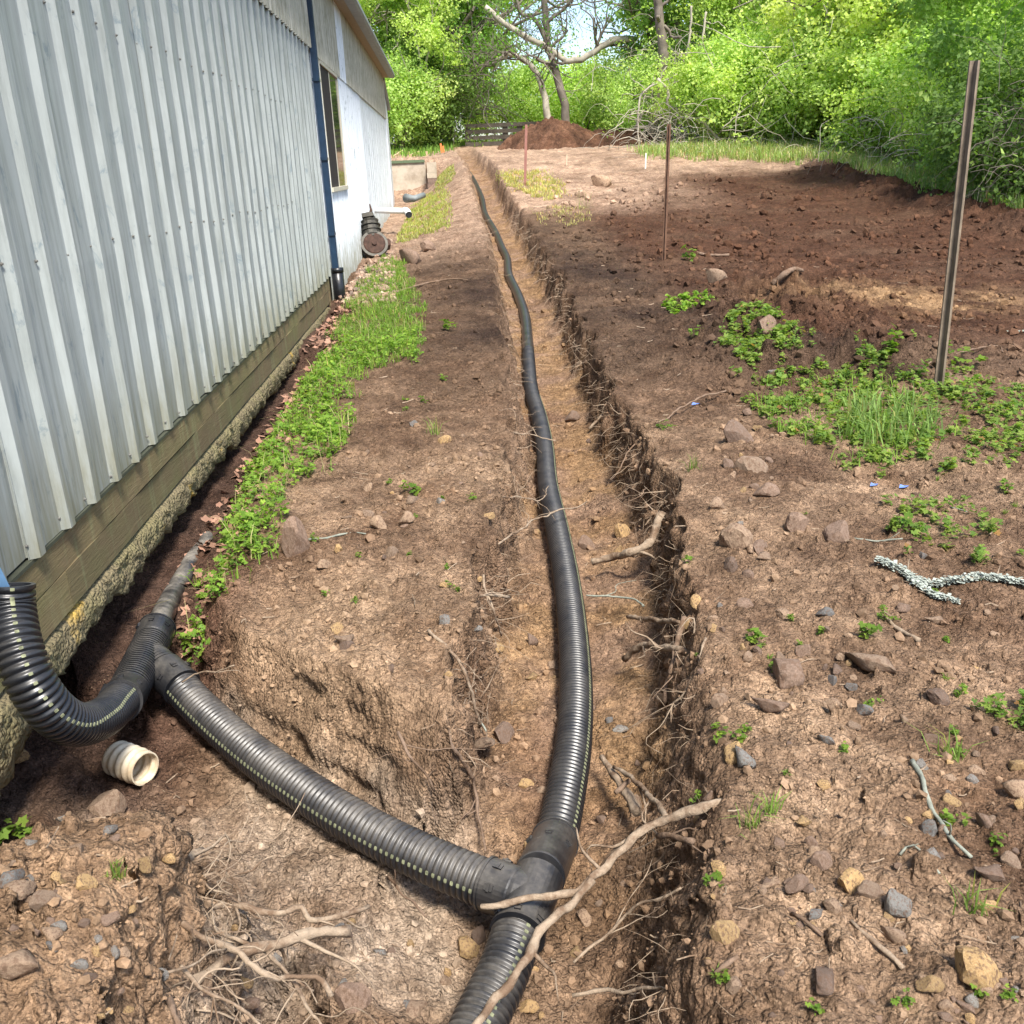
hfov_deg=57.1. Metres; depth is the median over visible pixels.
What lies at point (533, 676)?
stone
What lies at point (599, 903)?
stone
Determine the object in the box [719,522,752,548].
stone
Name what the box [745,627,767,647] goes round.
sprout
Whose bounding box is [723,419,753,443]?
stone
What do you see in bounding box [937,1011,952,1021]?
stone
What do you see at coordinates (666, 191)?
fence post
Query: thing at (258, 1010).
stone
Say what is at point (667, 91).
vine
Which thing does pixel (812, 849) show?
stone
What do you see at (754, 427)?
stone
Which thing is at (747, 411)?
stone
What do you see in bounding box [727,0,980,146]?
shrub
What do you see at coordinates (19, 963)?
stone
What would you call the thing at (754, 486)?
stone
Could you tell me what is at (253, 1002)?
stone
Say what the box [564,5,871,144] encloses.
bare stems
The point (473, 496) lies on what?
sprout
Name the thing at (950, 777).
stone
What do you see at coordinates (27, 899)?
stone
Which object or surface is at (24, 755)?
stone
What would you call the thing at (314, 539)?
sprout
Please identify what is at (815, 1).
shrub
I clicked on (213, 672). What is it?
root
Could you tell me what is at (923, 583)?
lichen branch
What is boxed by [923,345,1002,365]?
stick
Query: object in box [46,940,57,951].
stone
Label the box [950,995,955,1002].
stone
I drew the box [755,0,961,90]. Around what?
tree
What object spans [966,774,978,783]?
stone
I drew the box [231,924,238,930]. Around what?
stone
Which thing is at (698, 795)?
sprout
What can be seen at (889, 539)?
stick
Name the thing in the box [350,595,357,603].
sprout
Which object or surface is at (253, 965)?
root
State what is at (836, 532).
stone
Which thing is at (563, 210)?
grass patch
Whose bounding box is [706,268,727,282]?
stone
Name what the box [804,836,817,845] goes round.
stone
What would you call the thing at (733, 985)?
stone
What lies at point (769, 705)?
stone
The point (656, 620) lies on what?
root
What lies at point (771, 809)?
sprout
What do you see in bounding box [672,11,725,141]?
vine
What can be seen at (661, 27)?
ivy tree
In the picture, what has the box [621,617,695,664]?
root
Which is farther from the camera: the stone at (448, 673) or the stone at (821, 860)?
the stone at (448, 673)
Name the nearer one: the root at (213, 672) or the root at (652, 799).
the root at (652, 799)
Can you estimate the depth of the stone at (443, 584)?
3.47 m
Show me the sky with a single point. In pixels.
(589, 34)
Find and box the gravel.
[337,239,395,303]
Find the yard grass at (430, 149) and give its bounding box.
[390,140,487,157]
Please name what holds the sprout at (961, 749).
on the ground at (46, 785)
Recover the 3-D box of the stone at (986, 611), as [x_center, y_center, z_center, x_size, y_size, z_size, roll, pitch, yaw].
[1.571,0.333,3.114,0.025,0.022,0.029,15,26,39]
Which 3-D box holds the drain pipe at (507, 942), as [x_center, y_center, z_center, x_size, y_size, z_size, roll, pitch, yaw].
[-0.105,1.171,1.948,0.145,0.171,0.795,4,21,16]
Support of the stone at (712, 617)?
on the ground at (46, 785)
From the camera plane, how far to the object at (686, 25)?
31.50 m
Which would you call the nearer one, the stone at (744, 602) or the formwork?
the stone at (744, 602)
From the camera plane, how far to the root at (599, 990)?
2.07 m
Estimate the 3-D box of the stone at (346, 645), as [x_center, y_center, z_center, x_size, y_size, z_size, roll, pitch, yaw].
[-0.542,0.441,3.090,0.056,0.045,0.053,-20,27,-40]
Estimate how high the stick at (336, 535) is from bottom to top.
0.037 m
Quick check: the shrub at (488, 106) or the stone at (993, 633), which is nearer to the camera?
the stone at (993, 633)
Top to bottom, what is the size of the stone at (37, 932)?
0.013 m
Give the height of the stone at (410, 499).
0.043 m
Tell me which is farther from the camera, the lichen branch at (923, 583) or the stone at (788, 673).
the lichen branch at (923, 583)
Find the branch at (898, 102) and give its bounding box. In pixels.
[852,81,930,147]
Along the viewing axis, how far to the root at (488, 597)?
3.54 m
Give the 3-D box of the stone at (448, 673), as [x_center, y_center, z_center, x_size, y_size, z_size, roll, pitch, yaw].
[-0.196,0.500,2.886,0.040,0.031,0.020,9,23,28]
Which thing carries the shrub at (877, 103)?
on the ground at (46, 785)
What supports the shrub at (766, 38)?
on the ground at (46, 785)
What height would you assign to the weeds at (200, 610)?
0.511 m
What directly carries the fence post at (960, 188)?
on the ground at (46, 785)
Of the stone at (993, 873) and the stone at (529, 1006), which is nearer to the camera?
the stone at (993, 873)
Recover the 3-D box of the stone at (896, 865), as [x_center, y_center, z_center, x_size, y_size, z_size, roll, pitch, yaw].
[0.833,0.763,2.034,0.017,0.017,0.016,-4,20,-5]
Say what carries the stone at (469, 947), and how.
on the ground at (46, 785)
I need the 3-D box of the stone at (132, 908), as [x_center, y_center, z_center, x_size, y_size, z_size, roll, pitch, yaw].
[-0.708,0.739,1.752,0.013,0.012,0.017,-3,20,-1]
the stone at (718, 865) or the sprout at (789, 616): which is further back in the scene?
the sprout at (789, 616)
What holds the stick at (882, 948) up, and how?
on the ground at (46, 785)
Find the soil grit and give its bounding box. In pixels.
[2,289,1023,1023]
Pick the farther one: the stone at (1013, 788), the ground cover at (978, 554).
the ground cover at (978, 554)
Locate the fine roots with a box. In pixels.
[438,214,725,1021]
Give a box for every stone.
[0,868,25,888]
[0,948,38,979]
[3,880,35,900]
[8,860,15,866]
[9,924,18,930]
[15,749,29,763]
[24,839,37,845]
[24,874,33,881]
[24,895,31,902]
[28,890,61,912]
[34,929,40,935]
[41,927,63,940]
[46,917,54,924]
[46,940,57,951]
[50,871,60,881]
[50,920,66,930]
[58,879,66,884]
[69,843,83,854]
[70,958,88,969]
[75,873,97,890]
[77,918,89,927]
[82,972,97,982]
[87,789,127,816]
[92,945,101,956]
[94,935,102,942]
[96,1013,105,1018]
[100,911,119,926]
[103,824,117,834]
[109,833,119,840]
[111,945,119,959]
[117,987,124,995]
[118,946,130,958]
[123,1006,133,1012]
[128,905,135,913]
[132,918,138,924]
[138,856,151,873]
[159,968,168,981]
[162,853,175,863]
[202,973,213,990]
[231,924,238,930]
[239,976,253,988]
[245,997,259,1009]
[254,1006,261,1013]
[273,952,281,961]
[281,516,309,557]
[316,559,330,568]
[331,622,343,634]
[333,982,371,1015]
[334,544,342,552]
[334,634,353,642]
[339,641,354,649]
[362,510,373,516]
[363,482,372,491]
[369,515,386,529]
[373,949,386,955]
[385,546,397,557]
[387,947,395,952]
[389,664,393,671]
[398,511,414,524]
[399,249,421,263]
[403,999,409,1009]
[405,999,427,1017]
[406,495,419,504]
[407,939,413,947]
[409,420,417,426]
[420,240,436,251]
[436,497,444,503]
[438,435,450,443]
[439,581,448,586]
[439,614,449,624]
[440,975,451,985]
[443,671,452,676]
[444,967,450,976]
[458,935,479,959]
[471,925,485,944]
[474,625,482,631]
[475,737,494,748]
[484,512,494,518]
[493,721,514,743]
[494,642,504,652]
[518,778,533,788]
[519,999,539,1012]
[526,672,539,679]
[527,633,538,645]
[537,786,545,792]
[538,1011,544,1018]
[547,660,558,669]
[565,410,579,421]
[569,945,579,957]
[577,908,591,927]
[578,534,594,549]
[591,175,611,186]
[595,899,602,906]
[596,815,605,823]
[605,716,612,722]
[612,545,621,552]
[613,724,628,731]
[614,523,630,537]
[614,960,623,969]
[631,794,641,817]
[684,618,690,629]
[690,594,700,608]
[697,668,703,673]
[703,790,712,800]
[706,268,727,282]
[706,615,718,621]
[709,496,723,508]
[709,919,739,944]
[710,623,716,631]
[710,693,727,707]
[711,860,725,876]
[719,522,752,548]
[722,458,733,467]
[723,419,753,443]
[724,556,737,572]
[724,741,740,764]
[726,975,741,995]
[734,456,767,472]
[735,597,753,607]
[735,745,755,768]
[740,643,746,650]
[742,408,751,414]
[742,569,753,578]
[743,651,752,661]
[747,544,753,552]
[749,483,759,489]
[750,696,789,712]
[752,425,761,430]
[752,539,767,554]
[752,646,761,653]
[753,482,779,496]
[757,314,775,335]
[757,551,770,559]
[759,875,780,887]
[759,887,766,895]
[762,876,771,883]
[765,457,772,462]
[769,1012,776,1017]
[771,658,804,689]
[773,837,784,847]
[775,608,789,618]
[775,651,785,658]
[777,432,786,435]
[777,969,784,976]
[784,512,808,532]
[785,874,808,893]
[787,907,795,912]
[796,644,810,656]
[796,815,811,826]
[796,921,804,927]
[802,429,813,436]
[803,883,813,893]
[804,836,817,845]
[808,845,820,854]
[809,909,822,919]
[810,850,832,870]
[815,965,833,995]
[816,607,834,615]
[816,779,830,790]
[817,735,834,744]
[822,663,827,670]
[823,520,849,543]
[823,626,829,631]
[823,898,841,913]
[826,697,839,710]
[828,675,836,685]
[832,663,841,674]
[835,653,845,660]
[837,867,864,893]
[843,633,852,637]
[843,652,895,674]
[845,659,851,665]
[845,683,857,690]
[847,720,860,729]
[850,674,856,680]
[856,704,873,715]
[857,879,883,898]
[857,985,864,992]
[868,999,875,1005]
[873,1015,881,1022]
[878,830,886,839]
[880,926,906,943]
[883,911,894,921]
[884,888,911,917]
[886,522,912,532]
[892,584,898,589]
[893,862,902,869]
[896,602,910,612]
[899,714,908,723]
[900,946,907,953]
[905,816,912,823]
[915,975,944,992]
[916,758,928,769]
[917,974,924,979]
[919,551,926,558]
[920,819,937,836]
[922,810,933,819]
[923,733,939,745]
[924,616,942,623]
[926,688,949,705]
[926,847,940,858]
[928,808,937,819]
[937,824,948,830]
[937,999,954,1012]
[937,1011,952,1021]
[938,852,944,859]
[942,773,956,780]
[942,793,961,806]
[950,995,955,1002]
[954,945,1003,990]
[956,1000,975,1015]
[964,992,978,1007]
[965,1013,975,1023]
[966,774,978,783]
[967,764,985,774]
[972,750,979,756]
[974,864,1005,881]
[975,812,992,828]
[977,900,996,911]
[978,987,992,996]
[981,815,995,825]
[984,609,990,614]
[990,630,999,635]
[992,726,998,733]
[993,982,1000,990]
[999,977,1008,984]
[1000,850,1020,868]
[1002,779,1023,798]
[1008,759,1023,770]
[1012,847,1018,853]
[1014,799,1022,809]
[1016,937,1023,947]
[1018,988,1023,995]
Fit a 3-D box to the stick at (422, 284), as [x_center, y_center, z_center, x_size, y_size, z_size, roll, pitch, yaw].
[-1.125,-2.783,11.588,1.086,0.099,0.484,-14,23,-29]
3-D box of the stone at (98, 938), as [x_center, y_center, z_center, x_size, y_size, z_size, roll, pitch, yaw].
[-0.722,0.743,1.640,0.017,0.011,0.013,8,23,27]
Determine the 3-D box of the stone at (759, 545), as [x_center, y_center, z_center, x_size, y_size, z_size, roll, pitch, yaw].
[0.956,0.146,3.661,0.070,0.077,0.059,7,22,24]
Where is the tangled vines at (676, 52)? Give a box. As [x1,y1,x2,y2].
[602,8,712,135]
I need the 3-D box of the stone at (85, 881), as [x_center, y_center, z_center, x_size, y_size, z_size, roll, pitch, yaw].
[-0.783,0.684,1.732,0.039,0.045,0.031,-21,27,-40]
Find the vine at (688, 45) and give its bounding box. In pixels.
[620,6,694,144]
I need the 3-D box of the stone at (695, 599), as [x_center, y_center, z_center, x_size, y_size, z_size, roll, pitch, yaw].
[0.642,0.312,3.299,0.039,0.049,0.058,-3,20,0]
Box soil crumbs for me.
[0,207,1023,1023]
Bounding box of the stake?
[524,125,527,184]
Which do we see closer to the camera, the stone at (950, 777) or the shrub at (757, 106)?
the stone at (950, 777)
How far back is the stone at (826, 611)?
3.10 m
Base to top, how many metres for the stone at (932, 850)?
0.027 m
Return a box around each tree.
[358,0,481,148]
[363,0,499,101]
[368,0,528,142]
[371,0,647,142]
[416,0,684,136]
[461,30,519,135]
[586,0,730,128]
[598,0,756,136]
[635,0,681,136]
[666,0,786,133]
[698,0,825,132]
[733,0,1023,30]
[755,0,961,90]
[773,0,1020,96]
[779,0,970,33]
[787,0,823,119]
[825,0,839,113]
[848,0,1015,37]
[881,0,1023,96]
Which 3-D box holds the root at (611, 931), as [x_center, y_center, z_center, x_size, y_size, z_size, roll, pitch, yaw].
[0.317,0.935,2.206,0.305,0.291,0.312,-14,23,-30]
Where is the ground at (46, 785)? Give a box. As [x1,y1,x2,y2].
[0,133,1023,1023]
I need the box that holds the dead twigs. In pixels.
[928,1,1023,206]
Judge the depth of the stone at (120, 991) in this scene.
1.58 m
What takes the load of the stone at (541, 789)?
on the ground at (46, 785)
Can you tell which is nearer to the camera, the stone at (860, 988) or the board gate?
the stone at (860, 988)
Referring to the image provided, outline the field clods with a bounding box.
[546,164,1023,415]
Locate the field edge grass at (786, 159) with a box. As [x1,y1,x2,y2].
[627,134,1023,208]
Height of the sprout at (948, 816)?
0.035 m
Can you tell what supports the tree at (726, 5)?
on the ground at (46, 785)
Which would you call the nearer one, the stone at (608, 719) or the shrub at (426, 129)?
the stone at (608, 719)
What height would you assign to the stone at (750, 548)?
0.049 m
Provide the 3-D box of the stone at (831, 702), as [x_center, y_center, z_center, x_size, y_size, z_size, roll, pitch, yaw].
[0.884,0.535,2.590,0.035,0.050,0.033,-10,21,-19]
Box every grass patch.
[396,186,452,242]
[434,162,455,191]
[496,168,571,200]
[529,204,591,225]
[743,368,959,466]
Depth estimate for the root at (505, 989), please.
2.06 m
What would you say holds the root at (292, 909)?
on the ground at (46, 785)
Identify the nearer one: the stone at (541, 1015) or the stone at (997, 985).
the stone at (997, 985)
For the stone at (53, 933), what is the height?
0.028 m
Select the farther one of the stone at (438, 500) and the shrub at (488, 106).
the shrub at (488, 106)
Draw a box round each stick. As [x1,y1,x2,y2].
[308,532,365,540]
[388,278,467,293]
[697,251,728,256]
[714,954,738,972]
[762,389,841,418]
[770,266,803,285]
[790,912,822,936]
[850,920,904,969]
[854,532,902,541]
[883,615,920,641]
[899,843,940,873]
[909,758,972,858]
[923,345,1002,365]
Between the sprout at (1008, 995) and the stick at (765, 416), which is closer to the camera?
the sprout at (1008, 995)
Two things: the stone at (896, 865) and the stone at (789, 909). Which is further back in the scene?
the stone at (896, 865)
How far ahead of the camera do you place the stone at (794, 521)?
3.78 m
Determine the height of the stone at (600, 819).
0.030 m
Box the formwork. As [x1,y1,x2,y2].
[391,150,438,157]
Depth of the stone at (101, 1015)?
1.52 m
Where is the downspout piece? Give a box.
[403,192,425,202]
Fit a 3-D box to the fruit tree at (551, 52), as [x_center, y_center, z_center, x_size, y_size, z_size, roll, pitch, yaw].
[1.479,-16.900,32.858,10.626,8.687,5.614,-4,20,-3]
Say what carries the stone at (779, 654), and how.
on the ground at (46, 785)
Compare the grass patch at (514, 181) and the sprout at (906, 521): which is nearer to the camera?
the sprout at (906, 521)
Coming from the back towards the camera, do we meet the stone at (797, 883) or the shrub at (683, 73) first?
the shrub at (683, 73)
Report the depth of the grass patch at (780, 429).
5.51 m
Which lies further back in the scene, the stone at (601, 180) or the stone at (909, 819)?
the stone at (601, 180)
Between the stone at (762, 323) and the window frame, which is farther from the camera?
the window frame
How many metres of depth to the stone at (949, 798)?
2.20 m
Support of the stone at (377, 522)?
on the ground at (46, 785)
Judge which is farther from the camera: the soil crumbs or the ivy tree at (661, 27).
the ivy tree at (661, 27)
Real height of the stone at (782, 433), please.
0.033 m
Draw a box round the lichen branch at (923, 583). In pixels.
[874,556,1023,603]
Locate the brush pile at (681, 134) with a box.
[570,90,729,149]
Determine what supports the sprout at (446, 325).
on the ground at (46, 785)
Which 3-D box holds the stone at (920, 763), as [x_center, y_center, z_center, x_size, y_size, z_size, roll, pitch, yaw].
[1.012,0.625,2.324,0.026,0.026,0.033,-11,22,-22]
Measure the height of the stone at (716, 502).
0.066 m
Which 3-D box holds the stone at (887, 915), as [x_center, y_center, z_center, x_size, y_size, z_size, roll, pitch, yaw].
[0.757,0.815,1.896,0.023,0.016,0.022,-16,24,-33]
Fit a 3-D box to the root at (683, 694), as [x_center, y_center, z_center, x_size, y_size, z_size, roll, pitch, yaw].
[0.492,0.618,2.962,0.307,0.344,0.268,-4,20,-3]
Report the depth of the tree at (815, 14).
26.56 m
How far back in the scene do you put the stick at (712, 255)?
12.87 m
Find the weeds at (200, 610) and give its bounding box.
[188,255,425,664]
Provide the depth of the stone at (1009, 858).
2.02 m
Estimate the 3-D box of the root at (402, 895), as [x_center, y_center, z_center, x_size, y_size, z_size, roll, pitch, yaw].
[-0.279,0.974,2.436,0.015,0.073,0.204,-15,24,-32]
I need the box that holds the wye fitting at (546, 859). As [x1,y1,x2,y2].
[472,817,578,953]
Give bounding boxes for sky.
[373,0,695,141]
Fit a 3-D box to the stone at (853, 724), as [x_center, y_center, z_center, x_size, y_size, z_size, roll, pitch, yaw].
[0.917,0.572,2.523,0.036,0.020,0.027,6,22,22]
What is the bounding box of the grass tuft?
[811,378,979,448]
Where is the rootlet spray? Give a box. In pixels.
[184,791,317,1023]
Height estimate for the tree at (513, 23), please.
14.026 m
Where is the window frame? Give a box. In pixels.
[318,59,348,191]
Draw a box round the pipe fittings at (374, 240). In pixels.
[361,204,390,257]
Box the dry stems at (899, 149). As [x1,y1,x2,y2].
[805,102,945,174]
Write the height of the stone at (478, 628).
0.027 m
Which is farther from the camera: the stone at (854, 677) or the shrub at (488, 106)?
the shrub at (488, 106)
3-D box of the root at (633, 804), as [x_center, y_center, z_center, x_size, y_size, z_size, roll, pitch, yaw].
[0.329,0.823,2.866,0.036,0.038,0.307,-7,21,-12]
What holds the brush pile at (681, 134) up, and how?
on the ground at (46, 785)
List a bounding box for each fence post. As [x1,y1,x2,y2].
[662,124,670,259]
[934,60,980,387]
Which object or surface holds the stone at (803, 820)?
on the ground at (46, 785)
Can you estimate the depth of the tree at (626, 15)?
32.97 m
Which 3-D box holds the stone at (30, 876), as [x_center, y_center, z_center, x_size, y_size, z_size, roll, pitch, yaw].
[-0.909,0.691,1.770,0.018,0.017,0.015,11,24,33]
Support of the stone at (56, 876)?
on the ground at (46, 785)
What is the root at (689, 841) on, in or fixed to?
on the ground at (46, 785)
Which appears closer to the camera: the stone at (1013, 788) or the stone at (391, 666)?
the stone at (1013, 788)
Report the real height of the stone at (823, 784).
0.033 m
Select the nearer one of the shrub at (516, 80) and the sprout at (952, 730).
the sprout at (952, 730)
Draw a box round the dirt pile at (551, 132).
[497,116,674,149]
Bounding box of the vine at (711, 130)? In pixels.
[684,113,746,141]
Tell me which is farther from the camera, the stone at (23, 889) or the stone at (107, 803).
the stone at (107, 803)
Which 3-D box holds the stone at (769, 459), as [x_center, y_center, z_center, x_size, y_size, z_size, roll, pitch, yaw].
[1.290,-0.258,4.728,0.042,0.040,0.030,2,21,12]
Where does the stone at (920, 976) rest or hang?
on the ground at (46, 785)
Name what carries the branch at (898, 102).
on the ground at (46, 785)
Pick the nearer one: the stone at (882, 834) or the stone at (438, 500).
the stone at (882, 834)
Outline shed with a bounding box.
[0,0,394,795]
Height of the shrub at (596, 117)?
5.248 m
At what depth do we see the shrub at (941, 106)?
16.50 m
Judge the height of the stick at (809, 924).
0.028 m
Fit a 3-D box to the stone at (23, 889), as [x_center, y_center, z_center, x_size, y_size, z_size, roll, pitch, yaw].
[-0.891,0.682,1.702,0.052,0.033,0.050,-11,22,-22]
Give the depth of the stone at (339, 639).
3.10 m
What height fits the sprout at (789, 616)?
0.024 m
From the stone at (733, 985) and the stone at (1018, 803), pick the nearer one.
the stone at (733, 985)
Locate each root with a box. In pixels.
[165,988,223,1023]
[168,920,226,972]
[170,964,260,1023]
[180,920,333,997]
[182,665,249,682]
[188,834,249,868]
[190,904,376,992]
[205,900,371,943]
[266,951,376,1023]
[368,731,485,791]
[387,873,426,917]
[427,629,495,743]
[445,728,485,851]
[470,586,517,598]
[472,876,595,1023]
[480,798,721,909]
[482,574,524,635]
[498,501,596,543]
[503,476,555,520]
[504,408,555,440]
[572,986,665,1023]
[573,856,689,963]
[586,580,643,606]
[588,400,604,429]
[591,511,665,565]
[599,754,641,816]
[605,390,726,485]
[612,765,667,854]
[614,778,630,794]
[617,637,706,754]
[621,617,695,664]
[625,474,663,529]
[626,614,679,623]
[642,457,665,525]
[649,616,685,705]
[655,827,703,853]
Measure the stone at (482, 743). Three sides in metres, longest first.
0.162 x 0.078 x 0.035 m
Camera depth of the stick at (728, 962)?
1.80 m
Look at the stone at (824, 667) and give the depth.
2.82 m
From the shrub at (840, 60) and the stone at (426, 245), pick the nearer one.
the stone at (426, 245)
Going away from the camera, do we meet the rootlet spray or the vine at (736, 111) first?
the rootlet spray
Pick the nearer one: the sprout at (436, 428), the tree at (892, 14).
the sprout at (436, 428)
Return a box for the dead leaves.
[168,295,369,657]
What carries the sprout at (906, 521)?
on the ground at (46, 785)
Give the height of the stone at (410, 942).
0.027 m
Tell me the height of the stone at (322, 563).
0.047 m
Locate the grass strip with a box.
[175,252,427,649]
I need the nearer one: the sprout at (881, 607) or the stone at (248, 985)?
the stone at (248, 985)
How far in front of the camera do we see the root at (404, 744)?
2.63 m
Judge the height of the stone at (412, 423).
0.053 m
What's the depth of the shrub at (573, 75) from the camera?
52.97 m
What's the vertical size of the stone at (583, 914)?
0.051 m
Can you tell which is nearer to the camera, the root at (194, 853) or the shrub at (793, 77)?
the root at (194, 853)
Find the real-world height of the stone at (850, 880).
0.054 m
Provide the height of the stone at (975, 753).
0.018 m
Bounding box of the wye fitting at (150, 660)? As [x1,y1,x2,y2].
[98,613,199,719]
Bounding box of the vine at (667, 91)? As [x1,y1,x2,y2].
[656,66,694,136]
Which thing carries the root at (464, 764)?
hanging from the ground at (46, 785)
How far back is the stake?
22.16 m
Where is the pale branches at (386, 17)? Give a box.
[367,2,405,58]
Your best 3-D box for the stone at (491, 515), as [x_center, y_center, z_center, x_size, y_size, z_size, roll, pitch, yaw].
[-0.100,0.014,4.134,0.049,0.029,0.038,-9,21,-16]
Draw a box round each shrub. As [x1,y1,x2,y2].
[369,1,468,151]
[385,5,499,148]
[385,19,474,150]
[408,33,502,147]
[409,7,528,145]
[461,32,588,134]
[486,26,594,122]
[500,25,624,130]
[534,30,621,127]
[545,0,694,132]
[560,42,642,130]
[589,22,690,138]
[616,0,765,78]
[616,0,817,141]
[624,3,770,141]
[664,0,842,140]
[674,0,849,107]
[683,0,830,143]
[713,1,880,141]
[714,0,876,143]
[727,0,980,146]
[784,3,960,34]
[785,1,966,152]
[803,0,1023,142]
[810,0,1015,162]
[814,0,1020,26]
[815,0,985,156]
[851,5,1013,160]
[851,9,1023,195]
[869,0,1023,179]
[897,0,1023,188]
[903,23,1023,206]
[911,6,1023,199]
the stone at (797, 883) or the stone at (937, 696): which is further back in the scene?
the stone at (937, 696)
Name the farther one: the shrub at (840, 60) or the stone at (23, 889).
the shrub at (840, 60)
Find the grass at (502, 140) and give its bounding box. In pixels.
[441,131,694,146]
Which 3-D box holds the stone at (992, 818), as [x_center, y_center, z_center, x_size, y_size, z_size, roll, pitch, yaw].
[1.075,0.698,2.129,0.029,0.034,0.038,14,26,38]
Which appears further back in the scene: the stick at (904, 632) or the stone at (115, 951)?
the stick at (904, 632)
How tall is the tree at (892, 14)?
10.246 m
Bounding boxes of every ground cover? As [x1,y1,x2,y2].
[661,289,714,313]
[712,299,815,368]
[729,329,1023,478]
[879,493,1002,563]
[969,688,1023,730]
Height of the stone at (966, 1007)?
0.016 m
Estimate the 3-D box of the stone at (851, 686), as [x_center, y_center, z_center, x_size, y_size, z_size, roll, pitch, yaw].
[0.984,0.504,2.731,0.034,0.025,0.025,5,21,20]
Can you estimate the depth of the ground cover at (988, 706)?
2.54 m
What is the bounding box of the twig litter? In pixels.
[24,248,1023,1023]
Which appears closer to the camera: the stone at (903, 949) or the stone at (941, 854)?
the stone at (903, 949)
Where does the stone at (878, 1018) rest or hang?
on the ground at (46, 785)
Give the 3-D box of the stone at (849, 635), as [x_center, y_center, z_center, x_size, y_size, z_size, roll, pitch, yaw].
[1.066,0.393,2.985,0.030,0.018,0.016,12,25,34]
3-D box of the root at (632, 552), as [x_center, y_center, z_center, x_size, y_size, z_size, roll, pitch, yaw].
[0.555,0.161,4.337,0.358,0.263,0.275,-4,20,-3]
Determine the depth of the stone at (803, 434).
5.12 m
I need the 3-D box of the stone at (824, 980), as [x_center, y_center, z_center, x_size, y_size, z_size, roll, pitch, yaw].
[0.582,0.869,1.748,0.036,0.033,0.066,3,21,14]
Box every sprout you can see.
[0,814,31,843]
[102,857,126,881]
[309,532,318,541]
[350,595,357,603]
[399,480,421,495]
[419,418,444,436]
[441,319,457,328]
[467,492,476,499]
[656,419,676,429]
[680,455,701,471]
[681,244,695,261]
[682,555,692,562]
[688,325,700,335]
[689,789,700,802]
[702,870,723,886]
[707,964,718,977]
[711,722,747,743]
[715,968,730,984]
[721,791,782,839]
[741,723,751,731]
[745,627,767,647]
[749,785,792,814]
[782,769,793,775]
[786,614,793,620]
[805,997,824,1014]
[816,626,824,634]
[838,741,848,752]
[857,621,882,638]
[863,698,883,706]
[876,611,900,620]
[879,324,904,355]
[879,604,887,611]
[890,511,923,531]
[890,987,914,1009]
[908,723,985,761]
[939,808,970,826]
[942,636,949,642]
[943,874,1011,916]
[947,340,988,363]
[949,724,959,734]
[953,685,967,696]
[956,742,966,756]
[958,682,968,690]
[970,983,989,997]
[989,831,1007,855]
[999,478,1013,493]
[1000,983,1017,1001]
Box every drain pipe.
[0,582,139,746]
[151,518,223,619]
[167,673,487,905]
[374,207,411,217]
[448,917,539,1023]
[470,172,592,834]
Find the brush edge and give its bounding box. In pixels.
[615,128,818,157]
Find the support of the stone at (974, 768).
on the ground at (46, 785)
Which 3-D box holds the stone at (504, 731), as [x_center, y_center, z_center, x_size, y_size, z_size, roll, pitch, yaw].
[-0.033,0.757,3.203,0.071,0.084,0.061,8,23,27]
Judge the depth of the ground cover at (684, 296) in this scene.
9.37 m
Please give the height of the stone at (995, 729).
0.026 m
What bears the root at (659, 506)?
on the ground at (46, 785)
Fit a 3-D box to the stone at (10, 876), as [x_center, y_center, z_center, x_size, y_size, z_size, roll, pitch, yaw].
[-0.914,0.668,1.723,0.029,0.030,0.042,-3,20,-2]
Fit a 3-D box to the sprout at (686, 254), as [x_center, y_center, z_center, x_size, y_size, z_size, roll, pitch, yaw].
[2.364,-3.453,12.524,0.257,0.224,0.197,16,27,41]
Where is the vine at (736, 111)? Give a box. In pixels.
[719,86,782,142]
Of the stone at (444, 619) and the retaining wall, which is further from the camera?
the retaining wall
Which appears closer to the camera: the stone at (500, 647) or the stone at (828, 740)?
the stone at (828, 740)
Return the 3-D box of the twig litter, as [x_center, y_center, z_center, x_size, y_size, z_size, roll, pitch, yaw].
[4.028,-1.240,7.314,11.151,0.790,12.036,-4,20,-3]
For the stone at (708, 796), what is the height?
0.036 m
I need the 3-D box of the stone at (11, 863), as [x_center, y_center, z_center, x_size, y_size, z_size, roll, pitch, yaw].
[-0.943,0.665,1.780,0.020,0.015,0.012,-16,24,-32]
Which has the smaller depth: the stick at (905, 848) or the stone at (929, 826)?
the stick at (905, 848)
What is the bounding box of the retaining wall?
[391,159,436,190]
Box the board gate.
[464,121,540,146]
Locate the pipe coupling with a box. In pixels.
[102,740,158,785]
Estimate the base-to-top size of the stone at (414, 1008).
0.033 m
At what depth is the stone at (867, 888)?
1.94 m
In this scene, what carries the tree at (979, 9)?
on the ground at (46, 785)
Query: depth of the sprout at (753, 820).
2.19 m
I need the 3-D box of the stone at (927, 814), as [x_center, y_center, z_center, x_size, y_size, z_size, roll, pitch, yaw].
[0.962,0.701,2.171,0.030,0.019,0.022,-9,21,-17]
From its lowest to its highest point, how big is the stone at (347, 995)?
0.067 m
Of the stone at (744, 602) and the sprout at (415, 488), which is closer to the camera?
the stone at (744, 602)

